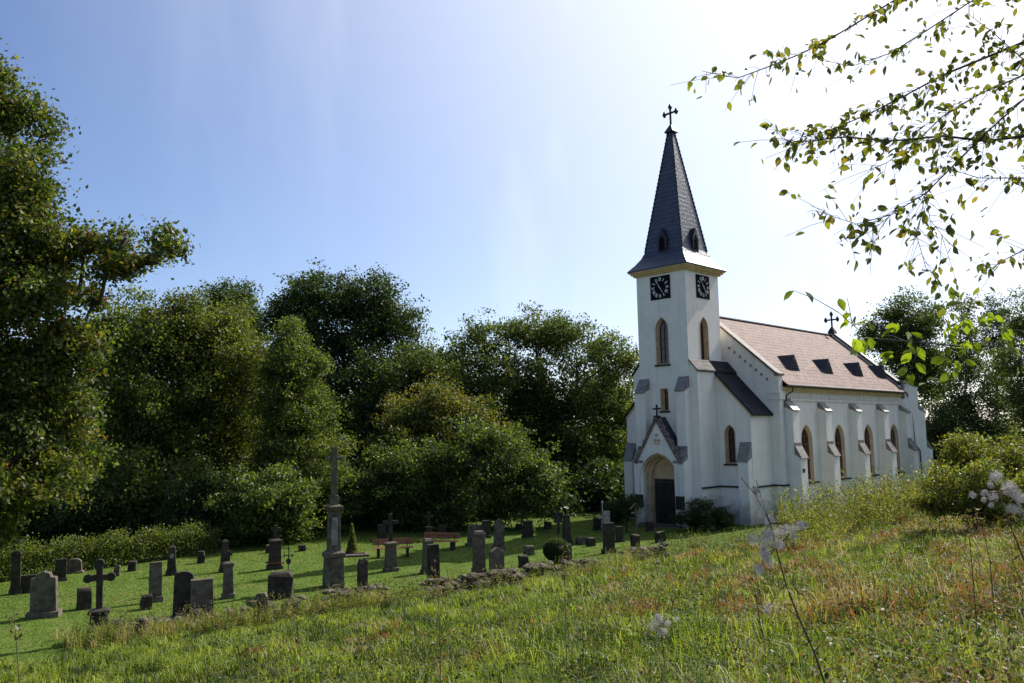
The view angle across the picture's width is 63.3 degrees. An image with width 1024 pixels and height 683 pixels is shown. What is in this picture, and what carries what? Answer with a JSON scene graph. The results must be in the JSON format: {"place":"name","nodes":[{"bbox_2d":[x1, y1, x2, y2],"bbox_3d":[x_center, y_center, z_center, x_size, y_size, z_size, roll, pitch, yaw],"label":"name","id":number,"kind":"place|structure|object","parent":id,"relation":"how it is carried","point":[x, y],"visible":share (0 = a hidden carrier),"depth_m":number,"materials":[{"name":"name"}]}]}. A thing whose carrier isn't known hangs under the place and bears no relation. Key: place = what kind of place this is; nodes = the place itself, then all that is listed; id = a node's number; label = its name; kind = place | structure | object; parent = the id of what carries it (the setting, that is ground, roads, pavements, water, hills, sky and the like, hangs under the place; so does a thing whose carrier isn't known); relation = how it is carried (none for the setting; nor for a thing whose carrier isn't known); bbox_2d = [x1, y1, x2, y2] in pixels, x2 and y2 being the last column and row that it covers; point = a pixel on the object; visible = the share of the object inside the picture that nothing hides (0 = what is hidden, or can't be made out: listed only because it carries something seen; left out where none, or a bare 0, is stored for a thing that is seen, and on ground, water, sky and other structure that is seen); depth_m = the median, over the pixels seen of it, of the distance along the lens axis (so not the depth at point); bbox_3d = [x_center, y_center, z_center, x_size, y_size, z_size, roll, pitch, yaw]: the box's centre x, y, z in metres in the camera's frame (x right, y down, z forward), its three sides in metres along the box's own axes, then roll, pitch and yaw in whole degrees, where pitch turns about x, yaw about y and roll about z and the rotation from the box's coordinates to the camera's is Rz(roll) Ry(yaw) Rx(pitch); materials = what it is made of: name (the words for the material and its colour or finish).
{"place":"outdoors","nodes":[
{"label":"outdoors","id":0,"kind":"place"},
{"bbox_2d":[0,451,1023,682],"bbox_3d":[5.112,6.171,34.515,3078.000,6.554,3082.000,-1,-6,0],"label":"ground","id":1,"kind":"structure","parent":0,"point":[582,528],"depth_m":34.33,"materials":[{"name":"green plant"}]},
{"bbox_2d":[5,608,22,682],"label":"weed stalk","id":2,"kind":"object","parent":1,"relation":"on","point":[17,628],"visible":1,"depth_m":5.81,"materials":[{"name":"green plant"}]},
{"bbox_2d":[8,551,21,594],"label":"grave pillar","id":3,"kind":"structure","parent":1,"relation":"on","point":[15,586],"depth_m":31.19,"materials":[{"name":"stone"}]},
{"bbox_2d":[21,574,36,593],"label":"headstone","id":4,"kind":"object","parent":1,"relation":"on","point":[25,583],"visible":0.49,"depth_m":31.39,"materials":[{"name":"stone"}]},
{"bbox_2d":[25,570,62,619],"bbox_3d":[-15.235,8.238,27.032,0.971,1.500,0.504,-1,-4,-14],"label":"headstone","id":5,"kind":"object","parent":1,"relation":"on","point":[43,594],"visible":0.98,"depth_m":26.89,"materials":[{"name":"stone"}]},
{"bbox_2d":[54,558,67,581],"bbox_3d":[-18.540,9.398,34.093,0.536,0.912,0.291,3,-9,-26],"label":"headstone","id":6,"kind":"object","parent":1,"relation":"on","point":[60,568],"visible":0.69,"depth_m":34.02,"materials":[{"name":"stone"}]},
{"bbox_2d":[66,558,84,573],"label":"headstone","id":7,"kind":"object","parent":1,"relation":"on","point":[74,565],"visible":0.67,"depth_m":35.96,"materials":[{"name":"stone"}]},
{"bbox_2d":[76,587,91,610],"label":"grave block","id":8,"kind":"structure","parent":1,"relation":"on","point":[84,598],"depth_m":28.11,"materials":[{"name":"stone"}]},
{"bbox_2d":[83,559,115,641],"bbox_3d":[-11.846,7.419,23.836,0.843,2.311,0.546,0,-5,-21],"label":"grave cross","id":9,"kind":"object","parent":1,"relation":"on","point":[99,577],"visible":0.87,"depth_m":23.79,"materials":[{"name":"stone"}]},
{"bbox_2d":[0,38,200,553],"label":"maple tree","id":10,"kind":"object","parent":1,"relation":"on","point":[38,248],"visible":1,"depth_m":30.70,"materials":[{"name":"green plant"}]},
{"bbox_2d":[0,518,224,581],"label":"hedge","id":11,"kind":"object","parent":1,"relation":"on","point":[44,558],"visible":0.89,"depth_m":37.90,"materials":[{"name":"green plant"}]},
{"bbox_2d":[1,466,234,551],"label":"elder bush","id":12,"kind":"object","parent":1,"relation":"on","point":[181,506],"visible":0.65,"depth_m":44.15,"materials":[{"name":"green plant"}]},
{"bbox_2d":[127,560,137,571],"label":"grave block","id":13,"kind":"structure","parent":1,"relation":"on","point":[132,565],"depth_m":36.27,"materials":[{"name":"stone"}]},
{"bbox_2d":[107,616,171,642],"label":"rubble wall","id":14,"kind":"structure","parent":1,"relation":"on","point":[142,621],"depth_m":24.21,"materials":[{"name":"grey stone"}]},
{"bbox_2d":[140,594,151,609],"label":"grave block","id":15,"kind":"structure","parent":1,"relation":"on","point":[145,600],"depth_m":27.99,"materials":[{"name":"stone"}]},
{"bbox_2d":[148,561,163,602],"bbox_3d":[-12.611,8.517,29.356,0.547,1.407,0.297,1,-9,-24],"label":"headstone","id":16,"kind":"object","parent":1,"relation":"on","point":[155,580],"visible":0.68,"depth_m":29.28,"materials":[{"name":"stone"}]},
{"bbox_2d":[73,282,240,536],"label":"ash tree","id":17,"kind":"object","parent":1,"relation":"on","point":[138,412],"visible":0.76,"depth_m":48.60,"materials":[{"name":"green plant"}]},
{"bbox_2d":[165,545,177,575],"bbox_3d":[-14.399,9.276,35.132,0.485,1.241,0.433,1,-8,-19],"label":"obelisk","id":18,"kind":"object","parent":1,"relation":"on","point":[171,570],"visible":0.96,"depth_m":34.99,"materials":[{"name":"stone"}]},
{"bbox_2d":[171,571,194,617],"bbox_3d":[-10.354,8.043,26.185,0.751,1.552,0.408,0,-8,-10],"label":"headstone","id":19,"kind":"object","parent":1,"relation":"on","point":[182,588],"visible":0.54,"depth_m":26.08,"materials":[{"name":"stone"}]},
{"bbox_2d":[187,577,213,619],"bbox_3d":[-9.671,8.092,25.892,0.856,1.346,0.465,0,-5,-22],"label":"headstone","id":20,"kind":"object","parent":1,"relation":"on","point":[201,593],"visible":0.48,"depth_m":25.79,"materials":[{"name":"stone"}]},
{"bbox_2d":[197,551,204,563],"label":"grave block","id":21,"kind":"structure","parent":1,"relation":"on","point":[200,556],"depth_m":38.27,"materials":[{"name":"stone"}]},
{"bbox_2d":[137,285,280,498],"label":"willow tree","id":22,"kind":"object","parent":1,"relation":"on","point":[228,352],"visible":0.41,"depth_m":51.43,"materials":[{"name":"green plant"}]},
{"bbox_2d":[167,601,252,628],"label":"rubble wall","id":23,"kind":"structure","parent":1,"relation":"on","point":[203,608],"depth_m":25.54,"materials":[{"name":"grey stone"}]},
{"bbox_2d":[218,539,228,572],"bbox_3d":[-12.385,9.248,35.772,0.444,1.395,0.396,3,-8,-22],"label":"obelisk","id":24,"kind":"object","parent":1,"relation":"on","point":[225,542],"visible":0.67,"depth_m":35.67,"materials":[{"name":"stone"}]},
{"bbox_2d":[221,550,234,599],"bbox_3d":[-10.194,8.374,29.810,0.478,1.685,0.402,0,-8,-19],"label":"grave cross","id":25,"kind":"object","parent":1,"relation":"on","point":[228,592],"visible":0.98,"depth_m":29.66,"materials":[{"name":"stone"}]},
{"bbox_2d":[195,276,273,375],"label":"round tree","id":26,"kind":"object","parent":1,"relation":"on","point":[221,293],"visible":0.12,"depth_m":74.20,"materials":[{"name":"green plant"}]},
{"bbox_2d":[252,592,267,617],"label":"grave block","id":27,"kind":"structure","parent":1,"relation":"on","point":[259,595],"depth_m":25.63,"materials":[{"name":"grey stone"}]},
{"bbox_2d":[197,460,328,545],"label":"hazel bush","id":28,"kind":"object","parent":1,"relation":"on","point":[278,496],"visible":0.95,"depth_m":43.84,"materials":[{"name":"green plant"}]},
{"bbox_2d":[239,595,306,618],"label":"rubble wall","id":29,"kind":"structure","parent":1,"relation":"on","point":[288,601],"depth_m":26.51,"materials":[{"name":"grey stone"}]},
{"bbox_2d":[266,525,283,570],"bbox_3d":[-10.363,9.013,36.328,0.680,1.907,0.526,3,-7,-28],"label":"grave cross","id":30,"kind":"object","parent":1,"relation":"on","point":[274,562],"visible":0.99,"depth_m":36.15,"materials":[{"name":"stone"}]},
{"bbox_2d":[267,570,293,599],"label":"grave block","id":31,"kind":"structure","parent":1,"relation":"on","point":[281,583],"depth_m":29.42,"materials":[{"name":"stone"}]},
{"bbox_2d":[238,314,375,532],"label":"poplar tree","id":32,"kind":"object","parent":1,"relation":"on","point":[296,406],"visible":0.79,"depth_m":49.03,"materials":[{"name":"green plant"}]},
{"bbox_2d":[322,447,345,587],"bbox_3d":[-6.877,6.732,32.057,0.800,5.282,0.740,1,-7,-20],"label":"churchyard cross","id":33,"kind":"object","parent":1,"relation":"on","point":[333,554],"visible":1,"depth_m":31.76,"materials":[{"name":"stone"}]},
{"bbox_2d":[234,257,456,475],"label":"linden tree","id":34,"kind":"object","parent":1,"relation":"on","point":[386,321],"visible":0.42,"depth_m":68.78,"materials":[{"name":"green plant"}]},
{"bbox_2d":[53,551,649,651],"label":"long grass","id":35,"kind":"structure","parent":1,"relation":"on","point":[126,638],"depth_m":24.24,"materials":[{"name":"green plant"}]},
{"bbox_2d":[316,583,388,605],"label":"rubble wall","id":36,"kind":"structure","parent":1,"relation":"on","point":[346,590],"depth_m":27.68,"materials":[{"name":"grey stone"}]},
{"bbox_2d":[344,552,368,557],"bbox_3d":[-7.663,10.227,39.751,1.500,0.090,0.900,1,-7,-18],"label":"grave bed","id":37,"kind":"object","parent":1,"relation":"on","point":[360,554],"visible":0.59,"depth_m":39.55,"materials":[{"name":"stone"}]},
{"bbox_2d":[345,523,358,552],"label":"dwarf spruce","id":38,"kind":"object","parent":37,"relation":"on","point":[352,547],"visible":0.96,"depth_m":40.35,"materials":[{"name":"green plant"}]},
{"bbox_2d":[357,558,367,592],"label":"grave block","id":39,"kind":"structure","parent":1,"relation":"on","point":[362,569],"depth_m":28.93,"materials":[{"name":"stone"}]},
{"bbox_2d":[377,524,386,538],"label":"headstone","id":40,"kind":"object","parent":1,"relation":"on","point":[381,531],"visible":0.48,"depth_m":45.37,"materials":[{"name":"stone"}]},
{"bbox_2d":[382,513,398,571],"bbox_3d":[-5.151,8.531,35.221,0.666,2.410,0.509,1,-8,-22],"label":"grave cross","id":41,"kind":"object","parent":1,"relation":"on","point":[390,560],"visible":1,"depth_m":35.03,"materials":[{"name":"stone"}]},
{"bbox_2d":[372,538,412,557],"bbox_3d":[-5.629,9.755,39.258,1.900,0.842,0.577,0,-7,-8],"label":"park bench","id":42,"kind":"object","parent":1,"relation":"on","point":[407,541],"visible":0.96,"depth_m":39.42,"materials":[{"name":"brown wood"}]},
{"bbox_2d":[321,477,477,525],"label":"elder bush","id":43,"kind":"object","parent":1,"relation":"on","point":[351,519],"visible":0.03,"depth_m":53.62,"materials":[{"name":"green plant"}]},
{"bbox_2d":[326,331,492,471],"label":"beech tree","id":44,"kind":"object","parent":1,"relation":"on","point":[398,374],"visible":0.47,"depth_m":64.89,"materials":[{"name":"green plant"}]},
{"bbox_2d":[420,538,433,573],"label":"grave pillar","id":45,"kind":"structure","parent":1,"relation":"on","point":[423,569],"depth_m":34.32,"materials":[{"name":"stone"}]},
{"bbox_2d":[424,512,433,539],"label":"grave cross","id":46,"kind":"object","parent":1,"relation":"on","point":[428,528],"visible":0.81,"depth_m":45.07,"materials":[{"name":"stone"}]},
{"bbox_2d":[65,519,795,652],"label":"wall weeds","id":47,"kind":"object","parent":1,"relation":"on","point":[357,599],"depth_m":26.01,"materials":[{"name":"green plant"}]},
{"bbox_2d":[426,544,441,586],"bbox_3d":[-2.958,8.449,31.238,0.582,1.611,0.316,-1,-5,-15],"label":"headstone","id":48,"kind":"object","parent":1,"relation":"on","point":[432,551],"visible":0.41,"depth_m":31.16,"materials":[{"name":"stone"}]},
{"bbox_2d":[348,370,521,515],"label":"hornbeam tree","id":49,"kind":"object","parent":1,"relation":"on","point":[411,417],"visible":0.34,"depth_m":54.97,"materials":[{"name":"green plant"}]},
{"bbox_2d":[431,559,440,682],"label":"weed stalk","id":50,"kind":"object","parent":1,"relation":"on","point":[435,575],"visible":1,"depth_m":8.75,"materials":[{"name":"green plant"}]},
{"bbox_2d":[420,532,459,550],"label":"park bench","id":51,"kind":"object","parent":1,"relation":"on","point":[433,534],"visible":0.8,"depth_m":41.50,"materials":[{"name":"brown wood"}]},
{"bbox_2d":[326,410,572,532],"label":"lilac tree","id":52,"kind":"object","parent":1,"relation":"on","point":[417,481],"visible":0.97,"depth_m":49.86,"materials":[{"name":"green plant"}]},
{"bbox_2d":[419,572,487,595],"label":"rubble wall","id":53,"kind":"structure","parent":1,"relation":"on","point":[472,576],"depth_m":29.70,"materials":[{"name":"grey stone"}]},
{"bbox_2d":[465,524,481,546],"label":"headstone","id":54,"kind":"object","parent":1,"relation":"on","point":[471,528],"visible":0.63,"depth_m":42.55,"materials":[{"name":"stone"}]},
{"bbox_2d":[470,531,486,577],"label":"grave pillar","id":55,"kind":"structure","parent":1,"relation":"on","point":[478,557],"depth_m":33.16,"materials":[{"name":"stone"}]},
{"bbox_2d":[482,520,490,537],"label":"headstone","id":56,"kind":"object","parent":1,"relation":"on","point":[485,527],"visible":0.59,"depth_m":45.81,"materials":[{"name":"stone"}]},
{"bbox_2d":[486,547,504,580],"bbox_3d":[-0.602,8.728,32.544,0.745,1.271,0.404,3,-9,-28],"label":"headstone","id":57,"kind":"object","parent":1,"relation":"on","point":[496,555],"visible":0.62,"depth_m":32.45,"materials":[{"name":"stone"}]},
{"bbox_2d":[492,519,505,549],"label":"headstone","id":58,"kind":"object","parent":1,"relation":"on","point":[499,537],"visible":0.88,"depth_m":40.97,"materials":[{"name":"stone"}]},
{"bbox_2d":[0,322,1011,521],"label":"woodland","id":59,"kind":"object","parent":1,"relation":"on","point":[606,495],"visible":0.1,"depth_m":65.36,"materials":[{"name":"green plant"}]},
{"bbox_2d":[0,509,1023,682],"bbox_3d":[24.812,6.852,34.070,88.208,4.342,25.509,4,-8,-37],"label":"meadow grass","id":60,"kind":"structure","parent":1,"relation":"on","point":[284,660],"depth_m":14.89,"materials":[{"name":"green plant"}]},
{"bbox_2d":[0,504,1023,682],"bbox_3d":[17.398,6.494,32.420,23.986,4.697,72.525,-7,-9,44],"label":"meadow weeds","id":61,"kind":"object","parent":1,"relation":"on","point":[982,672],"visible":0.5,"depth_m":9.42,"materials":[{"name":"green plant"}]},
{"bbox_2d":[481,561,554,587],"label":"rubble wall","id":62,"kind":"structure","parent":1,"relation":"on","point":[527,569],"depth_m":31.50,"materials":[{"name":"grey stone"}]},
{"bbox_2d":[518,555,528,567],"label":"grave block","id":63,"kind":"structure","parent":1,"relation":"on","point":[523,560],"depth_m":35.35,"materials":[{"name":"stone"}]},
{"bbox_2d":[521,520,529,538],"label":"grave pillar","id":64,"kind":"structure","parent":1,"relation":"on","point":[525,531],"depth_m":45.38,"materials":[{"name":"stone"}]},
{"bbox_2d":[523,545,534,555],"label":"grave block","id":65,"kind":"structure","parent":1,"relation":"on","point":[528,550],"depth_m":38.85,"materials":[{"name":"stone"}]},
{"bbox_2d":[441,300,638,483],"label":"oak tree","id":66,"kind":"object","parent":1,"relation":"on","point":[610,442],"visible":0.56,"depth_m":67.87,"materials":[{"name":"green plant"}]},
{"bbox_2d":[543,538,570,561],"bbox_3d":[1.978,9.223,36.692,1.267,1.126,1.262,-1,-6,0],"label":"box ball","id":67,"kind":"object","parent":1,"relation":"on","point":[551,550],"visible":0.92,"depth_m":36.30,"materials":[{"name":"green plant"}]},
{"bbox_2d":[551,512,562,533],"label":"wooden shrine","id":68,"kind":"object","parent":1,"relation":"on","point":[557,517],"visible":0.92,"depth_m":46.99,"materials":[{"name":"wood"}]},
{"bbox_2d":[559,545,570,674],"bbox_3d":[0.563,2.893,8.714,0.108,1.482,0.120,-7,-9,43],"label":"weed stalk","id":69,"kind":"object","parent":1,"relation":"on","point":[562,568],"visible":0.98,"depth_m":8.75,"materials":[{"name":"green plant"}]},
{"bbox_2d":[562,514,573,544],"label":"obelisk","id":70,"kind":"object","parent":1,"relation":"on","point":[566,532],"visible":0.77,"depth_m":42.08,"materials":[{"name":"stone"}]},
{"bbox_2d":[550,558,601,575],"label":"rubble wall","id":71,"kind":"structure","parent":1,"relation":"on","point":[571,562],"depth_m":33.52,"materials":[{"name":"grey stone"}]},
{"bbox_2d":[575,536,585,544],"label":"grave block","id":72,"kind":"structure","parent":1,"relation":"on","point":[580,540],"depth_m":42.27,"materials":[{"name":"stone"}]},
{"bbox_2d":[585,537,595,546],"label":"grave block","id":73,"kind":"structure","parent":1,"relation":"on","point":[590,541],"depth_m":41.45,"materials":[{"name":"stone"}]},
{"bbox_2d":[559,456,624,511],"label":"elder bush","id":74,"kind":"object","parent":1,"relation":"on","point":[597,479],"visible":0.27,"depth_m":60.80,"materials":[{"name":"green plant"}]},
{"bbox_2d":[592,517,601,529],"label":"headstone","id":75,"kind":"object","parent":1,"relation":"on","point":[596,523],"visible":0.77,"depth_m":48.63,"materials":[{"name":"stone"}]},
{"bbox_2d":[598,501,609,536],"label":"white cross","id":76,"kind":"object","parent":1,"relation":"on","point":[606,516],"visible":0.94,"depth_m":40.16,"materials":[{"name":"paint"}]},
{"bbox_2d":[601,522,616,553],"bbox_3d":[4.545,9.251,39.036,0.668,1.422,0.363,1,-7,-17],"label":"headstone","id":77,"kind":"object","parent":1,"relation":"on","point":[608,538],"visible":0.86,"depth_m":38.94,"materials":[{"name":"stone"}]},
{"bbox_2d":[615,526,624,542],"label":"headstone","id":78,"kind":"object","parent":1,"relation":"on","point":[619,534],"visible":0.85,"depth_m":42.77,"materials":[{"name":"stone"}]},
{"bbox_2d":[600,493,644,530],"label":"yew shrub","id":79,"kind":"object","parent":1,"relation":"on","point":[620,510],"visible":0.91,"depth_m":47.37,"materials":[{"name":"green plant"}]},
{"bbox_2d":[630,534,639,547],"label":"grave block","id":80,"kind":"structure","parent":1,"relation":"on","point":[634,539],"depth_m":40.23,"materials":[{"name":"stone"}]},
{"bbox_2d":[630,502,641,533],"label":"roofed crucifix","id":81,"kind":"object","parent":1,"relation":"on","point":[635,512],"visible":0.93,"depth_m":41.53,"materials":[{"name":"wood"}]},
{"bbox_2d":[617,542,669,563],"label":"rubble wall","id":82,"kind":"structure","parent":1,"relation":"on","point":[643,549],"depth_m":36.23,"materials":[{"name":"grey stone"}]},
{"bbox_2d":[645,521,654,531],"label":"headstone","id":83,"kind":"object","parent":1,"relation":"on","point":[650,526],"visible":0.99,"depth_m":47.28,"materials":[{"name":"stone"}]},
{"bbox_2d":[655,531,665,542],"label":"grave block","id":84,"kind":"structure","parent":1,"relation":"on","point":[660,536],"depth_m":42.17,"materials":[{"name":"stone"}]},
{"bbox_2d":[647,602,678,682],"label":"willowherb","id":85,"kind":"object","parent":1,"relation":"on","point":[660,630],"visible":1,"depth_m":6.76,"materials":[{"name":"plant"}]},
{"bbox_2d":[668,497,739,529],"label":"yew shrub","id":86,"kind":"object","parent":1,"relation":"on","point":[713,516],"visible":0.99,"depth_m":46.30,"materials":[{"name":"green plant"}]},
{"bbox_2d":[749,571,765,662],"bbox_3d":[2.299,2.658,7.745,0.136,1.018,0.087,-1,-6,0],"label":"weed stalk","id":87,"kind":"object","parent":1,"relation":"on","point":[758,612],"visible":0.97,"depth_m":7.76,"materials":[{"name":"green plant"}]},
{"bbox_2d":[516,512,1023,682],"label":"dry grass","id":88,"kind":"structure","parent":1,"relation":"on","point":[908,557],"depth_m":12.85,"materials":[{"name":"plant"}]},
{"bbox_2d":[623,104,933,528],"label":"church","id":89,"kind":"structure","parent":1,"relation":"on","point":[720,408],"depth_m":52.07,"materials":[{"name":"white paint"}]},
{"bbox_2d":[741,478,844,682],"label":"willowherb","id":90,"kind":"object","parent":1,"relation":"on","point":[776,544],"visible":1,"depth_m":3.50,"materials":[{"name":"plant"}]},
{"bbox_2d":[673,0,1023,387],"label":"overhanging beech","id":91,"kind":"object","parent":1,"relation":"on","point":[984,137],"visible":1,"depth_m":4.97,"materials":[{"name":"green plant"}]},
{"bbox_2d":[768,461,1023,541],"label":"bank weeds","id":92,"kind":"object","parent":1,"relation":"on","point":[889,507],"visible":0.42,"depth_m":35.03,"materials":[{"name":"green plant"}]},
{"bbox_2d":[849,285,958,411],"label":"aspen tree","id":93,"kind":"object","parent":1,"relation":"on","point":[925,322],"visible":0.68,"depth_m":81.93,"materials":[{"name":"green plant"}]},
{"bbox_2d":[898,417,1023,527],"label":"hawthorn bush","id":94,"kind":"object","parent":1,"relation":"on","point":[976,460],"visible":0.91,"depth_m":25.70,"materials":[{"name":"green plant"}]},
{"bbox_2d":[925,293,1008,431],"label":"birch tree","id":95,"kind":"object","parent":1,"relation":"on","point":[967,374],"visible":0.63,"depth_m":74.09,"materials":[{"name":"green plant"}]},
{"bbox_2d":[961,508,978,648],"bbox_3d":[4.319,2.284,7.784,0.109,1.426,0.128,-4,-7,24],"label":"weed stalk","id":96,"kind":"object","parent":1,"relation":"on","point":[967,523],"visible":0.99,"depth_m":7.83,"materials":[{"name":"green plant"}]},
{"bbox_2d":[919,396,1023,473],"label":"alder tree","id":97,"kind":"object","parent":1,"relation":"on","point":[936,427],"visible":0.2,"depth_m":70.43,"materials":[{"name":"green plant"}]},
{"bbox_2d":[974,507,996,639],"bbox_3d":[4.449,2.284,7.784,0.110,1.440,0.092,4,-8,-37],"label":"weed stalk","id":98,"kind":"object","parent":1,"relation":"on","point":[982,531],"visible":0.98,"depth_m":7.82,"materials":[{"name":"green plant"}]},
{"bbox_2d":[964,292,1023,432],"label":"tree","id":99,"kind":"object","parent":1,"relation":"on","point":[995,323],"visible":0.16,"depth_m":79.77,"materials":[{"name":"green plant"}]},
{"bbox_2d":[969,470,1023,582],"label":"willowherb","id":100,"kind":"object","parent":1,"relation":"on","point":[1008,489],"visible":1,"depth_m":3.93,"materials":[{"name":"plant"}]},
{"bbox_2d":[981,284,1023,472],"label":"birch tree","id":101,"kind":"object","parent":1,"relation":"on","point":[1014,399],"visible":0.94,"depth_m":69.25,"materials":[{"name":"green plant"}]},
{"bbox_2d":[0,0,1023,426],"label":"sky","id":102,"kind":"structure","parent":0,"point":[505,154],"materials":[{"name":"blue"}]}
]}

